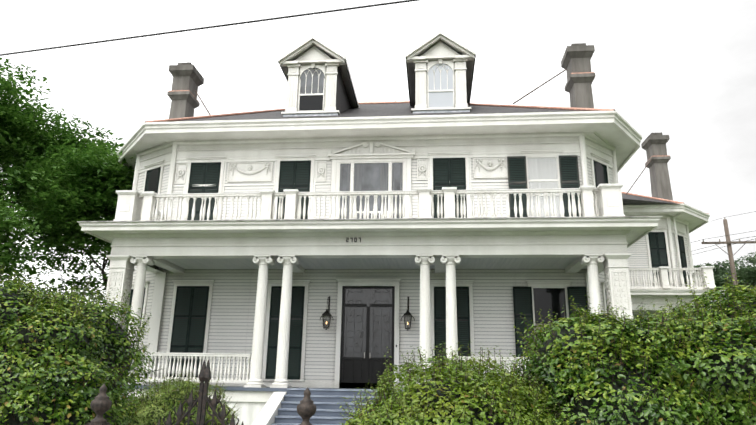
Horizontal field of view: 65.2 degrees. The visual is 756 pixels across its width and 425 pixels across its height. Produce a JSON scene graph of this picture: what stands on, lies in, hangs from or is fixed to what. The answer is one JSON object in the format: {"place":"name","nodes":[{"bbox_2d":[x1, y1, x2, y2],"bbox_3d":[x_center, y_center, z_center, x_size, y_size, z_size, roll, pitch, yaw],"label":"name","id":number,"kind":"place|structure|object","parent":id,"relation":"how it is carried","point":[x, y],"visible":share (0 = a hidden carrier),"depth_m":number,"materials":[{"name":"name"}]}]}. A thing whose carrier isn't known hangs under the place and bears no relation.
{"place":"outdoors","nodes":[
{"label":"outdoors","id":0,"kind":"place"},
{"bbox_2d":[112,369,237,424],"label":"azalea","id":1,"kind":"object","parent":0,"point":[140,422],"depth_m":12.26,"materials":[{"name":"green plant"}]},
{"bbox_2d":[112,368,239,424],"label":"azalea new growth","id":2,"kind":"object","parent":1,"relation":"attached to","point":[150,403],"visible":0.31,"depth_m":12.28,"materials":[{"name":"green plant"}]},
{"bbox_2d":[128,381,228,424],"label":"bush leaves","id":3,"kind":"object","parent":1,"relation":"attached to","point":[167,406],"visible":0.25,"depth_m":12.17,"materials":[{"name":"green plant"}]},
{"bbox_2d":[0,0,755,311],"label":"sky","id":4,"kind":"structure","parent":0,"point":[682,70],"materials":[{"name":"white"}]},
{"bbox_2d":[694,252,755,306],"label":"tree","id":5,"kind":"object","parent":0,"point":[748,272],"depth_m":56.09,"materials":[{"name":"green plant"}]},
{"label":"paving","id":6,"kind":"structure","parent":0,"visible":0},
{"bbox_2d":[153,360,243,424],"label":"fence","id":7,"kind":"object","parent":6,"relation":"on","point":[202,400],"visible":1,"depth_m":5.45,"materials":[{"name":"metal"}]},
{"label":"ground","id":8,"kind":"structure","parent":0,"visible":0},
{"bbox_2d":[0,57,117,285],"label":"tree","id":9,"kind":"object","parent":8,"relation":"on","point":[23,134],"depth_m":28.62,"materials":[{"name":"green plant"}]},
{"bbox_2d":[0,190,53,291],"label":"tree leaves","id":10,"kind":"object","parent":9,"relation":"attached to","point":[7,244],"visible":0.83,"depth_m":23.29,"materials":[{"name":"green plant"}]},
{"bbox_2d":[2,138,135,311],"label":"tree leaves","id":11,"kind":"object","parent":9,"relation":"attached to","point":[99,184],"depth_m":26.95,"materials":[{"name":"green plant"}]},
{"bbox_2d":[0,263,164,424],"bbox_3d":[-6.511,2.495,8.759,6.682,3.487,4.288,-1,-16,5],"label":"shrub","id":12,"kind":"object","parent":8,"relation":"on","point":[82,405],"depth_m":8.01,"materials":[{"name":"green plant"}]},
{"bbox_2d":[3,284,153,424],"bbox_3d":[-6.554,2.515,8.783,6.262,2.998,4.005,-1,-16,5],"label":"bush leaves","id":13,"kind":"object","parent":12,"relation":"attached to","point":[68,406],"visible":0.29,"depth_m":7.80,"materials":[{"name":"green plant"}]},
{"bbox_2d":[87,384,315,424],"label":"gate posts","id":14,"kind":"object","parent":8,"relation":"on","point":[101,404],"visible":1,"depth_m":5.45,"materials":[{"name":"metal"}]},
{"bbox_2d":[77,216,661,424],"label":"porch","id":15,"kind":"object","parent":8,"relation":"on","point":[181,246],"visible":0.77,"depth_m":18.97,"materials":[{"name":"paint"}]},
{"bbox_2d":[134,352,529,382],"bbox_3d":[-0.535,5.283,19.668,16.300,0.900,3.097,-1,-16,5],"label":"porch rail","id":16,"kind":"object","parent":15,"relation":"on","point":[155,355],"visible":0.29,"depth_m":18.71,"materials":[{"name":"white wood"}]},
{"bbox_2d":[127,254,603,387],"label":"columns","id":17,"kind":"structure","parent":15,"relation":"on","point":[592,262],"depth_m":18.65,"materials":[{"name":"white paint"}]},
{"bbox_2d":[113,183,624,220],"bbox_3d":[-0.440,0.258,21.207,16.860,1.150,3.910,-1,-16,5],"label":"balcony balustrade","id":18,"kind":"object","parent":15,"relation":"on","point":[134,205],"visible":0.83,"depth_m":19.64,"materials":[{"name":"white paint"}]},
{"bbox_2d":[0,0,755,289],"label":"utility pole","id":19,"kind":"object","parent":8,"relation":"on","point":[728,242],"visible":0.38,"depth_m":10.84,"materials":[{"name":"brown wood"}]},
{"bbox_2d":[117,110,641,388],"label":"house","id":20,"kind":"structure","parent":8,"relation":"on","point":[614,137],"depth_m":22.62,"materials":[{"name":"white paint"}]},
{"bbox_2d":[126,142,610,388],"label":"windows","id":21,"kind":"structure","parent":20,"relation":"attached to","point":[367,331],"depth_m":22.15,"materials":[{"name":"white paint"}]},
{"bbox_2d":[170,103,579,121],"bbox_3d":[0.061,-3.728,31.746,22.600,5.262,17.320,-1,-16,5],"label":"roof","id":22,"kind":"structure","parent":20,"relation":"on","point":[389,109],"depth_m":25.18,"materials":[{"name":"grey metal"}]},
{"bbox_2d":[173,158,581,219],"bbox_3d":[-0.290,-0.452,22.875,16.300,3.450,0.111,-1,-16,5],"label":"ornament","id":23,"kind":"object","parent":20,"relation":"attached to","point":[263,171],"visible":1,"depth_m":23.48,"materials":[{"name":"white paint"}]},
{"bbox_2d":[176,141,579,150],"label":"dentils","id":24,"kind":"object","parent":20,"relation":"attached to","point":[374,145],"visible":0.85,"depth_m":23.44,"materials":[{"name":"white paint"}]},
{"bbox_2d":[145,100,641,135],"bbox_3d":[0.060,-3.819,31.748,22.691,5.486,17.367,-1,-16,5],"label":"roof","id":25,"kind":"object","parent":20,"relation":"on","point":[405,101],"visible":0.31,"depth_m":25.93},
{"bbox_2d":[278,29,475,116],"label":"dormers","id":26,"kind":"object","parent":25,"relation":"attached to","point":[440,64],"visible":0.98,"depth_m":25.22,"materials":[{"name":"white paint"}]},
{"bbox_2d":[167,43,595,118],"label":"chimneys","id":27,"kind":"object","parent":25,"relation":"attached to","point":[187,82],"visible":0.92,"depth_m":28.68,"materials":[{"name":"brick"}]},
{"bbox_2d":[337,341,579,424],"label":"round shrub","id":28,"kind":"object","parent":8,"relation":"on","point":[428,375],"depth_m":7.07,"materials":[{"name":"green plant"}]},
{"bbox_2d":[360,361,548,424],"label":"bush leaves","id":29,"kind":"object","parent":28,"relation":"attached to","point":[504,411],"visible":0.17,"depth_m":6.94,"materials":[{"name":"green plant"}]},
{"bbox_2d":[504,271,755,424],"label":"shrub","id":30,"kind":"object","parent":8,"relation":"on","point":[681,412],"depth_m":7.16,"materials":[{"name":"green plant"}]},
{"bbox_2d":[623,203,724,320],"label":"side wing","id":31,"kind":"structure","parent":8,"relation":"on","point":[660,263],"depth_m":32.85,"materials":[{"name":"white wood"}]},
{"bbox_2d":[622,194,676,204],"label":"wing roof","id":32,"kind":"structure","parent":31,"relation":"on","point":[627,199],"depth_m":32.57,"materials":[{"name":"grey metal"}]},
{"bbox_2d":[622,132,708,213],"bbox_3d":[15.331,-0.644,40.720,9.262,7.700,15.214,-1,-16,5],"label":"chimney","id":33,"kind":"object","parent":31,"relation":"on","point":[653,145],"depth_m":37.91,"materials":[{"name":"grey brick"}]}
]}

